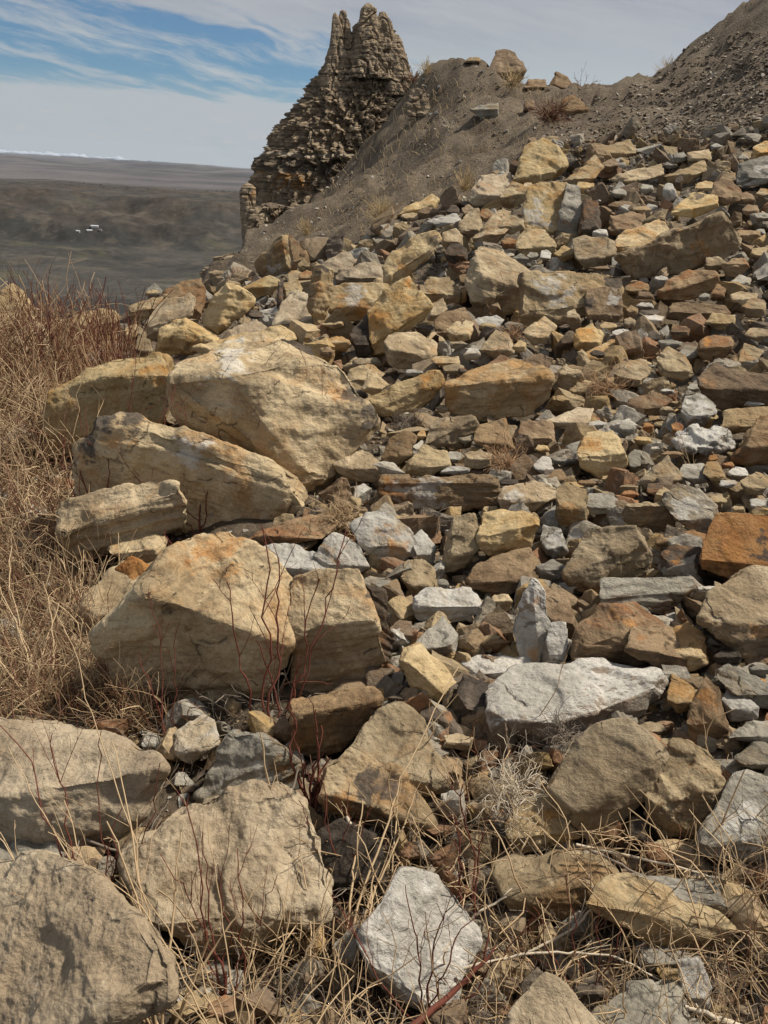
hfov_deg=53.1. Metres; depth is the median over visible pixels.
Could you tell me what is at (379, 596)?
rock
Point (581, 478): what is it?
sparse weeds
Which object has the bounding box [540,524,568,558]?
rock
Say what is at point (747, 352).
rock
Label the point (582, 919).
dead branch
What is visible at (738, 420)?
rock
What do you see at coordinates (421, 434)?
rock
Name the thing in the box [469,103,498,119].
rock
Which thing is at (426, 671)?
rock
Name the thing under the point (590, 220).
rock
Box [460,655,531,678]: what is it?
rock
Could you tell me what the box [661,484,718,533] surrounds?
rock
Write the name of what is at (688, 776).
boulder
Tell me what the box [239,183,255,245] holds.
rock column
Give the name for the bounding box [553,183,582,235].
rock
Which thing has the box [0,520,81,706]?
dry stalks
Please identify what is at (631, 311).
rock
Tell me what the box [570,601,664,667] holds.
rock
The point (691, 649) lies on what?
rock
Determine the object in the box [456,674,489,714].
rock
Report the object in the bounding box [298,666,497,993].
dry stalks
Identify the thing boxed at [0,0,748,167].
sky
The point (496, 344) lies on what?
rock
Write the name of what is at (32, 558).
dry brush
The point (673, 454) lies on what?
rock
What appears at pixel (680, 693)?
rock
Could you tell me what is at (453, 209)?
rock
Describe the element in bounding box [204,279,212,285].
rock
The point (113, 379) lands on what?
boulder
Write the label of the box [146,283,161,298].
rock
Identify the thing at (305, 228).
grass tuft
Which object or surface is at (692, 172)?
rock
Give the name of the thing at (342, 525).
tumbleweed
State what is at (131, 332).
rock
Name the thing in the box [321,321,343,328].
rock
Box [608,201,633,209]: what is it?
rock
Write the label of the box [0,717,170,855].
boulder
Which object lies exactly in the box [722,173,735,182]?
rock
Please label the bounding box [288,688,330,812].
shrub
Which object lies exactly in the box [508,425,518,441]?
rock
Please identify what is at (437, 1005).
dead branch
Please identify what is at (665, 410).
rock
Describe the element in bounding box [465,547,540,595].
rock
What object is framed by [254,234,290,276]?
rock
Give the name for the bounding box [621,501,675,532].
rock
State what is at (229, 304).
rock
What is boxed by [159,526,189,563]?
shrub
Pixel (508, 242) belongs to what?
rock
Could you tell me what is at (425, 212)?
rock
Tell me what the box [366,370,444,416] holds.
rock
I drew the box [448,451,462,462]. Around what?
rock
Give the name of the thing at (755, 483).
rock
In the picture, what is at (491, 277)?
rock
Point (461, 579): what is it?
loose rubble
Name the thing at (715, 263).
rock
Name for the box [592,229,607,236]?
rock
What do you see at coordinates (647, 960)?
rock
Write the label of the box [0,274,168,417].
orange brush
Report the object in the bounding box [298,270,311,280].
rock
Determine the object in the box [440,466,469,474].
rock
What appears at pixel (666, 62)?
grass tuft
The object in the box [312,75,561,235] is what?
slope grass
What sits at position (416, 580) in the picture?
rock
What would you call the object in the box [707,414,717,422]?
rock
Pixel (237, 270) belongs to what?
bush
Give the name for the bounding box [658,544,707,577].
rock
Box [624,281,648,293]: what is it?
rock
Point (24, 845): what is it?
rock
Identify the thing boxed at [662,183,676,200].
rock
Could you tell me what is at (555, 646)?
rock
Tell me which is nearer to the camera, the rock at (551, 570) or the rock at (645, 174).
the rock at (551, 570)
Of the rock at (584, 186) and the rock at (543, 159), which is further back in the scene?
the rock at (543, 159)
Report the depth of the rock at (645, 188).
17.82 m
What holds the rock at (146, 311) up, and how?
on the scree slope
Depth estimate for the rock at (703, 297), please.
9.71 m
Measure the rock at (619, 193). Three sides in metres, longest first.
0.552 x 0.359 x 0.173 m
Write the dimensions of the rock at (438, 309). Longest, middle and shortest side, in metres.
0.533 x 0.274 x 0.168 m
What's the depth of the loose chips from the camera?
3.98 m
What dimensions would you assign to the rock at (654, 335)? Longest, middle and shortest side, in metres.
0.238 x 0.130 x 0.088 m
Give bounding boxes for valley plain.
[0,153,253,317]
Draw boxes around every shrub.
[0,579,81,728]
[0,704,159,895]
[60,385,109,496]
[64,829,90,859]
[111,344,203,482]
[133,371,207,534]
[139,583,193,733]
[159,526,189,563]
[160,789,277,997]
[212,511,365,720]
[262,333,348,409]
[278,769,374,858]
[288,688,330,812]
[326,861,552,1023]
[436,768,500,915]
[523,869,646,988]
[574,63,604,88]
[714,844,762,1006]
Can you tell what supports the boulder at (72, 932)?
on the scree slope
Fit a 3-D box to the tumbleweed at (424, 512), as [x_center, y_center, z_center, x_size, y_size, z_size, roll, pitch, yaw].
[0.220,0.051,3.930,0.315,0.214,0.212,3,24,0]
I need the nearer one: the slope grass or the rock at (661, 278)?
the rock at (661, 278)
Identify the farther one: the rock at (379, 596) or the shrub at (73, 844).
the rock at (379, 596)
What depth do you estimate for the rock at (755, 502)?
3.70 m
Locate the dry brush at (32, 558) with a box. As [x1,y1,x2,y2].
[0,253,206,738]
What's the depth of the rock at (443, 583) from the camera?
3.35 m
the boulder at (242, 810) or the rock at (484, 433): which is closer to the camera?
the boulder at (242, 810)
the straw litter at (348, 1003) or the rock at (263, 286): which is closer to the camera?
the straw litter at (348, 1003)
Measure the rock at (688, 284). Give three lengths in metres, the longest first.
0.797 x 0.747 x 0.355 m
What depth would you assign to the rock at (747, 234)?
12.32 m
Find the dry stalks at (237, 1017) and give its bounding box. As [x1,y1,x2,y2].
[21,824,340,1023]
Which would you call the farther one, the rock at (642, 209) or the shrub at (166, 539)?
the rock at (642, 209)
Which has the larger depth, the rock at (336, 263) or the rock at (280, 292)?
the rock at (336, 263)
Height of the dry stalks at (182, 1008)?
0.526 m
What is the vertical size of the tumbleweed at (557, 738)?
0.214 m
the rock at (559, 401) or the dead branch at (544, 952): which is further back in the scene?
the rock at (559, 401)
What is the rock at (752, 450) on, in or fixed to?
on the scree slope
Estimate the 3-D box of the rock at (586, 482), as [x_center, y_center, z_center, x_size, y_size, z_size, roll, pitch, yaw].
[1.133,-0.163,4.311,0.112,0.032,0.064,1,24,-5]
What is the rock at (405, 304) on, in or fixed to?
on the scree slope
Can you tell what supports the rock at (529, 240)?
on the scree slope
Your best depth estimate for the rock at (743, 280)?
10.20 m
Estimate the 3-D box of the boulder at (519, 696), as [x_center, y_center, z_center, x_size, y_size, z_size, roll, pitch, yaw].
[0.631,0.634,2.597,0.717,0.310,0.414,-5,25,-19]
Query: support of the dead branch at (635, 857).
on the scree slope
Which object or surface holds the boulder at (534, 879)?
on the scree slope
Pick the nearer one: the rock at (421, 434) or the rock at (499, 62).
the rock at (421, 434)
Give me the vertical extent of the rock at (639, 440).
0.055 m
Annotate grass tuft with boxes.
[294,215,318,236]
[360,187,401,224]
[412,55,432,75]
[450,164,474,193]
[654,55,672,71]
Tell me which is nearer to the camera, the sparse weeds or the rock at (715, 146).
the sparse weeds
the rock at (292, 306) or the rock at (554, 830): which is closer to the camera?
the rock at (554, 830)
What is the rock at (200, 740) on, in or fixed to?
on the scree slope
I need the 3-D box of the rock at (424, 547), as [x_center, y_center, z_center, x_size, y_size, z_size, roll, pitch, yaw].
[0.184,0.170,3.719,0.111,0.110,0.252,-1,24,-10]
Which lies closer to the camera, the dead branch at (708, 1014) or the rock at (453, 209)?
the dead branch at (708, 1014)
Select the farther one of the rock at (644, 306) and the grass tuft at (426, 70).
the grass tuft at (426, 70)
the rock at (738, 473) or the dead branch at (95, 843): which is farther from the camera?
the rock at (738, 473)
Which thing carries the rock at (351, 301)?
on the scree slope
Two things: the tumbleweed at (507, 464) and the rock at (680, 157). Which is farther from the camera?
the rock at (680, 157)
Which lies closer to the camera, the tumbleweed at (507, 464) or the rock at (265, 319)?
the tumbleweed at (507, 464)
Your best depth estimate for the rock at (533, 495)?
4.15 m
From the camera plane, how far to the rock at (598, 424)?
5.43 m
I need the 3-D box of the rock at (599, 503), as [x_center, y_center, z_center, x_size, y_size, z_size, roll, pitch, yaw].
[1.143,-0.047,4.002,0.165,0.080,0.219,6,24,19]
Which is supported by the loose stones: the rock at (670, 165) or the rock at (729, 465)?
the rock at (729, 465)
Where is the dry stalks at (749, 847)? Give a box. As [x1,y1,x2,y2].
[730,810,767,868]
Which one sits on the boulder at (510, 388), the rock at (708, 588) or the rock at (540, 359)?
the rock at (540, 359)
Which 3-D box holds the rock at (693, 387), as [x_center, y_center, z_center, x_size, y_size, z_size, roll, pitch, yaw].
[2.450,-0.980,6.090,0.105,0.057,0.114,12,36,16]
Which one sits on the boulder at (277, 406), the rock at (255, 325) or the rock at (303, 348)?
the rock at (303, 348)
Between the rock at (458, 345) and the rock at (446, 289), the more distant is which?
the rock at (446, 289)
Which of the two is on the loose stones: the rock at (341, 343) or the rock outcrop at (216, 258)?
the rock at (341, 343)
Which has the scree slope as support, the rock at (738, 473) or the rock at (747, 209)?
the rock at (747, 209)
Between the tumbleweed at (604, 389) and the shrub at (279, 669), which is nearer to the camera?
the shrub at (279, 669)
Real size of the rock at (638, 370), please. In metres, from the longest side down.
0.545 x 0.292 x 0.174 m
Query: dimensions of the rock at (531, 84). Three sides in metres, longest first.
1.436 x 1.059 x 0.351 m
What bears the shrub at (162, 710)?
on the scree slope
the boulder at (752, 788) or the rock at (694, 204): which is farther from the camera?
the rock at (694, 204)
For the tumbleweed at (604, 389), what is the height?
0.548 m
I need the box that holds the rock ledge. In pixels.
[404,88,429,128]
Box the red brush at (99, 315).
[0,255,193,389]
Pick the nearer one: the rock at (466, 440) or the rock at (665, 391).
the rock at (466, 440)
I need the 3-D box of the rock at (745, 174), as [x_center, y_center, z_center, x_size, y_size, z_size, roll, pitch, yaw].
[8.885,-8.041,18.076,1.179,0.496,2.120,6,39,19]
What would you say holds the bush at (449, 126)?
on the scree slope
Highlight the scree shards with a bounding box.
[554,30,767,151]
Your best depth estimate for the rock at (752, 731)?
2.20 m
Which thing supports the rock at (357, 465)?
on the scree slope
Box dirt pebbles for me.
[245,64,586,275]
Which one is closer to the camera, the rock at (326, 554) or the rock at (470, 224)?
the rock at (326, 554)
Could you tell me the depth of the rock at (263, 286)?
14.12 m
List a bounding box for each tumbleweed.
[296,482,363,536]
[385,403,424,430]
[400,501,451,531]
[458,730,550,844]
[480,423,530,473]
[498,312,527,342]
[498,602,556,624]
[517,696,583,757]
[570,358,634,408]
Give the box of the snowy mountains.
[0,149,169,162]
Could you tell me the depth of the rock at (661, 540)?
3.44 m
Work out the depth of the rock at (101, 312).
12.62 m
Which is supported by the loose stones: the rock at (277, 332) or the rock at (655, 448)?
the rock at (655, 448)
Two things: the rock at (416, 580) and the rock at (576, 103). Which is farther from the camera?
the rock at (576, 103)
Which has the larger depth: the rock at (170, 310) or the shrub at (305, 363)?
the rock at (170, 310)
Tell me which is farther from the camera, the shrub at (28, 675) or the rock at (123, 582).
the rock at (123, 582)
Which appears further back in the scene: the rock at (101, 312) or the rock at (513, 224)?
the rock at (513, 224)
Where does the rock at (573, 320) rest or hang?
on the scree slope
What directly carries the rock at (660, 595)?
on the scree slope
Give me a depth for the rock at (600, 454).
4.49 m
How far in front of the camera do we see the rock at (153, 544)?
4.03 m
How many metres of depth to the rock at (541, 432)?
5.20 m
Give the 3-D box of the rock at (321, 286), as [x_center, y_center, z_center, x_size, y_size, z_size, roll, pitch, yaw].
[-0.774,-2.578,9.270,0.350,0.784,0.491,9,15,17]
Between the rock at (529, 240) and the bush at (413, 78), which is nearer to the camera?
the rock at (529, 240)
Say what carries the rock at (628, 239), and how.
on the scree slope
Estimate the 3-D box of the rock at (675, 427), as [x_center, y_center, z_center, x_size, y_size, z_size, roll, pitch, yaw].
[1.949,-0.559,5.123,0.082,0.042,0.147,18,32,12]
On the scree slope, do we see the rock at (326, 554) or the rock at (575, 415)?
the rock at (326, 554)
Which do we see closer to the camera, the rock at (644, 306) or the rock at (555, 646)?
the rock at (555, 646)
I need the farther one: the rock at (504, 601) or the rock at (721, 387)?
the rock at (721, 387)
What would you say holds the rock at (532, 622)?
on the scree slope
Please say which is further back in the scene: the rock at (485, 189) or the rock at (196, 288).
the rock at (485, 189)
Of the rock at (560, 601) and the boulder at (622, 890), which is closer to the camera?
the boulder at (622, 890)
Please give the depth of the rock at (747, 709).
2.32 m
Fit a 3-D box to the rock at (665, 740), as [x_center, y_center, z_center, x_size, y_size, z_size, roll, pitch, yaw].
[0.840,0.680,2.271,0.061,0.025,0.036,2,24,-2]
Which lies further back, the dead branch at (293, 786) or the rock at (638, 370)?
the rock at (638, 370)
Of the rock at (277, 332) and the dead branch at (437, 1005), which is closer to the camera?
the dead branch at (437, 1005)
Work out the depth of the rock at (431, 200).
21.21 m
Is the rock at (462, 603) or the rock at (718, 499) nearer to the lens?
the rock at (462, 603)
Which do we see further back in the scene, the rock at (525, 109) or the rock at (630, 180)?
the rock at (525, 109)
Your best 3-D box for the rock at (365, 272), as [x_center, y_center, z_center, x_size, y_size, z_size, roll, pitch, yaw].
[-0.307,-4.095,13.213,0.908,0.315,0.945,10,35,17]
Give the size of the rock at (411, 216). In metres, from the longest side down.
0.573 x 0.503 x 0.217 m
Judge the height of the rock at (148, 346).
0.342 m
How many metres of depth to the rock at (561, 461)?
4.67 m
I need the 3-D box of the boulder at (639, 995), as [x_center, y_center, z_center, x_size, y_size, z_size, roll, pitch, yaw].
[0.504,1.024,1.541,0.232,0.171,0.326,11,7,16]
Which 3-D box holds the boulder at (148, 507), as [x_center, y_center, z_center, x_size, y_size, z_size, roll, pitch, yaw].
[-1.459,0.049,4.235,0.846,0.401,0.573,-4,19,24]
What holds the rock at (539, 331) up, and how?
on the scree slope
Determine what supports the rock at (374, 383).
on the scree slope
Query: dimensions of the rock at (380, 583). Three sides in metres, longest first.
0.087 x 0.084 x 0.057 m
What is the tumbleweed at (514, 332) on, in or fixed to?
on the scree slope
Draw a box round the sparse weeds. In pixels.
[304,289,753,745]
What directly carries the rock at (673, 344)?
on the scree slope
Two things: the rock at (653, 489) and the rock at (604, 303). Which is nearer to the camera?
the rock at (653, 489)
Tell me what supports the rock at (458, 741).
on the scree slope
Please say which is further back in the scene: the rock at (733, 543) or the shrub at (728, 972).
the rock at (733, 543)
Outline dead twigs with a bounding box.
[63,641,767,1023]
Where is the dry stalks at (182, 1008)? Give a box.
[0,599,298,1023]
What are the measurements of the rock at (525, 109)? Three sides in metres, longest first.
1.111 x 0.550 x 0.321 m
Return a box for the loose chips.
[0,130,767,1023]
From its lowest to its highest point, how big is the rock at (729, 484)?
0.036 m
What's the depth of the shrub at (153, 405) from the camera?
4.50 m
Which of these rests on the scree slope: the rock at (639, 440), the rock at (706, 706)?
the rock at (706, 706)
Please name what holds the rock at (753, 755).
on the scree slope
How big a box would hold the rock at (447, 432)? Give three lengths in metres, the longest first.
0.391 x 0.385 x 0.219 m
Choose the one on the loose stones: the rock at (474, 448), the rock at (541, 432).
the rock at (474, 448)
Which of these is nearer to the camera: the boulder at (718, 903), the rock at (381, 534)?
the boulder at (718, 903)
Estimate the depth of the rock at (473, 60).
38.02 m
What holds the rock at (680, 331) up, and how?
on the loose stones
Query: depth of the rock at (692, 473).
4.15 m
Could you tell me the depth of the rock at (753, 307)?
8.90 m
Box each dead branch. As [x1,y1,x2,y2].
[72,836,116,859]
[292,768,298,789]
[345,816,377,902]
[410,929,495,1023]
[463,938,660,979]
[512,871,592,959]
[576,843,749,887]
[586,846,645,875]
[685,1003,740,1023]
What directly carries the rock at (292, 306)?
on the scree slope
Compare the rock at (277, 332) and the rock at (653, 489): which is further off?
the rock at (277, 332)
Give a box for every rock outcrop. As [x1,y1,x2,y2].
[199,252,235,279]
[238,202,291,252]
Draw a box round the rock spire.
[248,3,412,206]
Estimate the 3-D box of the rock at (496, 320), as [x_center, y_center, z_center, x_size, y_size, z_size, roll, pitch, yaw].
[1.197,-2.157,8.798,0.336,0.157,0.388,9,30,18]
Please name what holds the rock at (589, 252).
on the scree slope
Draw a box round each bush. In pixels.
[225,259,254,284]
[402,67,421,82]
[439,115,457,130]
[493,57,529,92]
[524,94,579,124]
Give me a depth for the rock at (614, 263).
11.29 m
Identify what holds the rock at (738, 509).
on the loose stones
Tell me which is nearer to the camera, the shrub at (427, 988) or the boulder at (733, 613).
the shrub at (427, 988)
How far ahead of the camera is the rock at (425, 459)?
4.71 m
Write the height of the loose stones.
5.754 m
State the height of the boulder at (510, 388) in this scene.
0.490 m
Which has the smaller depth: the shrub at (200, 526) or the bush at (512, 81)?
the shrub at (200, 526)
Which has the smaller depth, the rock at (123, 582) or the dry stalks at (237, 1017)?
the dry stalks at (237, 1017)
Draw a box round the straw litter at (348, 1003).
[0,625,767,1023]
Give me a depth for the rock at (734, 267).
10.67 m
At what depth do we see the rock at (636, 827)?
2.00 m
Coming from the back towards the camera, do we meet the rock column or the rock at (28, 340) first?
the rock column
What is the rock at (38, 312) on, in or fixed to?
on the scree slope
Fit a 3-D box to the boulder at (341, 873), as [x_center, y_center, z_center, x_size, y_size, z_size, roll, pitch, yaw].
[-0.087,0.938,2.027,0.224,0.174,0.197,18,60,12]
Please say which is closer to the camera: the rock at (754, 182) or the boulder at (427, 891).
the boulder at (427, 891)
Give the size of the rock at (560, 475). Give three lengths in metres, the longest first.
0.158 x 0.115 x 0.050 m
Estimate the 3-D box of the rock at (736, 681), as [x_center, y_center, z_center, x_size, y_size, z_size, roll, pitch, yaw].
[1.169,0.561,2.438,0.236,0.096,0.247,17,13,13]
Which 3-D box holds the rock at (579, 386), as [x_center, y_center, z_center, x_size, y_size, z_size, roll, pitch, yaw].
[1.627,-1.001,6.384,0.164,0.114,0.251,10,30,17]
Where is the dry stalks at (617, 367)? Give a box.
[586,344,634,390]
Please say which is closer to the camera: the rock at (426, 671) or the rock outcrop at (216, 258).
the rock at (426, 671)
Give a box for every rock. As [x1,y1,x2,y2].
[0,283,31,310]
[0,308,42,337]
[0,839,66,858]
[4,321,50,367]
[54,308,120,340]
[76,560,151,634]
[107,532,167,562]
[115,556,149,578]
[123,324,138,343]
[127,294,167,322]
[135,327,152,356]
[144,293,195,341]
[145,289,159,297]
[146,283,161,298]
[155,318,219,355]
[160,278,205,318]
[174,713,219,763]
[192,325,297,354]
[202,282,255,334]
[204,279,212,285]
[222,319,267,338]
[242,275,279,299]
[248,310,262,318]
[248,511,339,545]
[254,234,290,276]
[262,316,268,322]
[263,543,333,577]
[271,290,311,328]
[277,281,283,308]
[281,339,313,354]
[283,280,302,300]
[288,234,309,270]
[289,686,383,759]
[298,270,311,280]
[306,264,333,324]
[314,532,369,572]
[320,346,333,357]
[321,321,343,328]
[322,252,356,279]
[328,282,389,320]
[328,336,350,351]
[333,447,381,482]
[335,261,382,283]
[347,364,384,383]
[349,314,372,356]
[349,511,415,560]
[352,357,382,367]
[362,371,388,394]
[365,584,395,666]
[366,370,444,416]
[367,276,432,355]
[375,580,390,586]
[377,473,500,511]
[380,430,417,467]
[382,230,441,285]
[383,332,437,369]
[397,194,439,216]
[399,642,455,701]
[400,558,435,596]
[401,212,418,220]
[401,444,451,476]
[404,369,422,375]
[412,586,481,622]
[413,529,435,563]
[415,615,457,656]
[417,207,438,218]
[417,430,425,439]
[421,276,461,304]
[424,414,478,448]
[426,213,460,226]
[427,298,447,320]
[431,356,459,366]
[434,307,471,339]
[436,405,447,412]
[437,579,448,588]
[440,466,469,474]
[441,228,462,249]
[442,364,463,374]
[442,513,478,572]
[443,733,472,749]
[444,244,467,263]
[446,204,459,214]
[446,320,473,341]
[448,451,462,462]
[450,341,466,348]
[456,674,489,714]
[458,208,482,238]
[458,435,474,445]
[459,274,465,285]
[459,368,467,374]
[460,289,467,303]
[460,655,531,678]
[461,204,472,215]
[463,348,480,360]
[464,57,480,62]
[464,246,530,315]
[464,449,492,469]
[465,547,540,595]
[468,172,514,206]
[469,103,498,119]
[470,447,479,450]
[471,552,478,561]
[472,208,512,243]
[473,418,514,452]
[475,315,503,327]
[476,509,539,556]
[479,330,514,358]
[480,208,493,221]
[480,323,496,330]
[481,639,511,652]
[490,49,526,82]
[491,594,512,610]
[497,480,556,511]
[499,181,527,208]
[499,215,524,234]
[499,479,517,485]
[501,238,515,248]
[504,790,581,853]
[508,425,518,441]
[509,150,522,173]
[512,253,528,264]
[512,577,550,662]
[513,137,568,183]
[513,340,525,352]
[515,228,556,255]
[517,270,623,328]
[517,419,554,446]
[522,181,566,235]
[523,100,535,111]
[523,316,556,345]
[524,79,545,89]
[524,353,552,367]
[527,252,539,259]
[533,456,553,473]
[535,445,549,452]
[535,559,564,581]
[540,250,550,260]
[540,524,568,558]
[541,585,577,638]
[542,621,567,663]
[547,407,593,429]
[547,470,565,481]
[549,71,571,88]
[550,395,569,406]
[552,457,576,465]
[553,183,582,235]
[553,245,573,262]
[555,483,587,527]
[557,365,584,390]
[560,95,588,114]
[561,525,651,593]
[564,155,604,184]
[565,309,580,329]
[566,642,571,654]
[569,382,587,397]
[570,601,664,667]
[572,235,616,269]
[573,324,603,351]
[576,339,615,361]
[577,182,593,194]
[577,430,627,479]
[577,480,596,485]
[578,198,600,236]
[584,286,623,322]
[587,493,617,513]
[588,420,606,429]
[590,265,618,270]
[590,350,604,357]
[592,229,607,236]
[599,322,616,330]
[599,576,696,614]
[602,158,618,172]
[606,139,638,158]
[607,211,645,235]
[608,164,663,184]
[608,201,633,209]
[611,188,626,197]
[612,257,621,267]
[612,329,628,334]
[613,359,649,387]
[615,219,668,252]
[619,421,635,434]
[620,490,638,497]
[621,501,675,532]
[621,816,648,851]
[623,176,636,183]
[623,317,635,327]
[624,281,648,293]
[624,625,686,668]
[626,305,637,318]
[626,392,671,415]
[628,449,640,468]
[632,206,650,212]
[633,436,651,444]
[634,941,690,972]
[636,291,654,300]
[636,302,653,309]
[637,455,683,489]
[640,184,653,193]
[640,722,666,734]
[643,423,653,432]
[644,315,664,324]
[647,330,660,341]
[647,483,663,496]
[650,446,659,450]
[653,275,667,282]
[654,839,689,856]
[655,530,705,545]
[656,347,693,381]
[657,269,719,300]
[658,339,681,348]
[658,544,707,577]
[659,406,673,414]
[660,388,673,394]
[660,451,681,457]
[660,738,670,744]
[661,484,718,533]
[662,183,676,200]
[663,160,706,183]
[663,161,678,168]
[666,302,730,320]
[667,673,694,713]
[670,192,718,217]
[670,326,689,337]
[671,422,683,432]
[671,423,735,455]
[673,152,686,161]
[673,621,709,671]
[674,176,683,190]
[676,956,711,1010]
[680,345,697,358]
[680,392,716,425]
[680,463,709,483]
[686,149,711,161]
[686,675,728,748]
[687,384,699,391]
[695,181,712,191]
[697,335,734,360]
[697,363,767,410]
[697,586,715,590]
[698,293,709,300]
[699,512,767,578]
[703,461,726,482]
[704,256,725,270]
[705,313,735,330]
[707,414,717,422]
[708,455,717,461]
[710,175,741,205]
[710,284,726,298]
[710,495,727,503]
[711,143,722,149]
[713,650,741,663]
[716,664,767,708]
[719,480,736,488]
[720,406,767,433]
[721,258,749,277]
[721,690,758,721]
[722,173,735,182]
[722,462,733,469]
[728,467,748,478]
[729,720,767,743]
[730,291,757,304]
[730,415,767,465]
[732,274,750,285]
[732,343,763,363]
[732,506,744,512]
[733,741,767,770]
[736,156,767,186]
[737,192,753,203]
[738,230,760,239]
[740,472,767,494]
[742,204,758,216]
[742,298,765,317]
[743,165,767,185]
[744,328,767,341]
[744,401,764,406]
[749,498,765,507]
[749,665,767,675]
[750,141,767,159]
[750,247,767,257]
[753,212,767,221]
[755,188,767,197]
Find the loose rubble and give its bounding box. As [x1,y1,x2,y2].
[1,125,767,1023]
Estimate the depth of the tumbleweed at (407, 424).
5.56 m
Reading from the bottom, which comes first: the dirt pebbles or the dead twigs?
the dead twigs
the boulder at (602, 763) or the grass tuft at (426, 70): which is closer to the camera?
the boulder at (602, 763)
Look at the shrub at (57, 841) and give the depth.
1.94 m
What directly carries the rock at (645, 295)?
on the scree slope
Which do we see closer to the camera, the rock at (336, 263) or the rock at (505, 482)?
the rock at (505, 482)
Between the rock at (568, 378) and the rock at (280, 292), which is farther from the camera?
the rock at (280, 292)
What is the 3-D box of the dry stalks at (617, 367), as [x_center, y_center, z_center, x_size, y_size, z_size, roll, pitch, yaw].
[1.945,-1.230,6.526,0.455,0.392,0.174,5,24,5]
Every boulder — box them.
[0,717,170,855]
[0,849,178,1023]
[44,352,174,461]
[55,479,186,563]
[71,411,307,534]
[88,531,296,701]
[117,779,333,962]
[166,333,380,491]
[193,729,301,803]
[287,568,385,693]
[317,746,439,836]
[317,818,387,908]
[351,701,450,796]
[356,866,482,1012]
[443,358,554,422]
[485,657,668,748]
[491,850,619,924]
[503,972,604,1023]
[546,718,669,847]
[584,872,738,952]
[591,979,690,1023]
[614,211,741,279]
[631,872,767,918]
[643,737,726,841]
[694,769,767,865]
[696,565,767,658]
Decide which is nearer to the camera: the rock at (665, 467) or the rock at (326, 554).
the rock at (326, 554)
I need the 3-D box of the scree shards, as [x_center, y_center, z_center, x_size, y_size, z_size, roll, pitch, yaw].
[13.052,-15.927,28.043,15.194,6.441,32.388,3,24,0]
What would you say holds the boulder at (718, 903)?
on the scree slope
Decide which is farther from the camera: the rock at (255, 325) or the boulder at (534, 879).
the rock at (255, 325)
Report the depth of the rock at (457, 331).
8.32 m
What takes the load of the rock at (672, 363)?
on the scree slope
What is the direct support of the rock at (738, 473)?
on the loose stones
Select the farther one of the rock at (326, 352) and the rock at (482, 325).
the rock at (482, 325)
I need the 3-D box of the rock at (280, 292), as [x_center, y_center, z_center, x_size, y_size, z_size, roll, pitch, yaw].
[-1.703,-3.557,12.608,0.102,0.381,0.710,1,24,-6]
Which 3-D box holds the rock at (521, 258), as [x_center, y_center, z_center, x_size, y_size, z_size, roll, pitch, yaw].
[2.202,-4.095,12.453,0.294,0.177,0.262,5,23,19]
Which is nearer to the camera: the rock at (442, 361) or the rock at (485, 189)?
the rock at (442, 361)
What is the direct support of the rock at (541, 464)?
on the scree slope
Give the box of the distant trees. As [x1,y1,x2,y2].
[11,181,235,192]
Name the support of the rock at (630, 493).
on the loose stones
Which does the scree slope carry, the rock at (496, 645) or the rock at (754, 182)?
the rock at (754, 182)
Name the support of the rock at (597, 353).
on the rock at (609, 343)
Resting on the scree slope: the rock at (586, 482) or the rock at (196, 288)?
the rock at (196, 288)
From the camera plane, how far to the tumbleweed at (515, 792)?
2.09 m
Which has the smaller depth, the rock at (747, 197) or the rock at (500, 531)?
the rock at (500, 531)
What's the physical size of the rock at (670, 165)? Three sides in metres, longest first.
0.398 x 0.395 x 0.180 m
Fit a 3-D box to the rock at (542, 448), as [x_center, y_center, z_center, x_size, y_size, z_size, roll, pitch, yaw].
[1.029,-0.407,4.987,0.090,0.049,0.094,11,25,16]
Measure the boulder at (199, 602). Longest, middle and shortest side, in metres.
0.850 x 0.708 x 0.676 m
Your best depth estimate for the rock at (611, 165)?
19.96 m
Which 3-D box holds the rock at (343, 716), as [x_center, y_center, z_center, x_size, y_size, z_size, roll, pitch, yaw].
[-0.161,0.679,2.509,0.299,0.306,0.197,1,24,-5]
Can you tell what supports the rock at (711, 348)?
on the scree slope
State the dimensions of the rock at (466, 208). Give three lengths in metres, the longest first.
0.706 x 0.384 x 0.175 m
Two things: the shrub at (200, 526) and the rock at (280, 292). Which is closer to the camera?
the shrub at (200, 526)
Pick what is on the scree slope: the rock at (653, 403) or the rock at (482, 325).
the rock at (653, 403)
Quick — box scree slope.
[0,0,767,1023]
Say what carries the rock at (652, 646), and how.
on the scree slope
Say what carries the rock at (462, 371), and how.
on the loose stones
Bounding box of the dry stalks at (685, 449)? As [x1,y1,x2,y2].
[675,415,707,488]
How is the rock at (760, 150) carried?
on the scree slope
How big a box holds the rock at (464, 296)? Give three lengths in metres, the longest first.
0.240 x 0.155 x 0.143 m
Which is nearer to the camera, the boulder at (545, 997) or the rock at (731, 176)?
the boulder at (545, 997)
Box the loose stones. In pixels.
[0,115,767,1023]
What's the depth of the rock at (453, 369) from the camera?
7.12 m
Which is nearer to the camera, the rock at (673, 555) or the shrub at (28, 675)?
the shrub at (28, 675)
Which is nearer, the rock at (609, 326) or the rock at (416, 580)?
the rock at (416, 580)
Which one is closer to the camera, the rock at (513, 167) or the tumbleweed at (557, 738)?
the tumbleweed at (557, 738)
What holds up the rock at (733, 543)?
on the scree slope
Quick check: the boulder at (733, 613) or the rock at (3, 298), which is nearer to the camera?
the boulder at (733, 613)
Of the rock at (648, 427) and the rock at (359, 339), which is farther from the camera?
the rock at (359, 339)
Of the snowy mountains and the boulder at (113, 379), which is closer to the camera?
the boulder at (113, 379)
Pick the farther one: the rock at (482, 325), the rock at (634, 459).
the rock at (482, 325)
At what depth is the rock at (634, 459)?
4.52 m

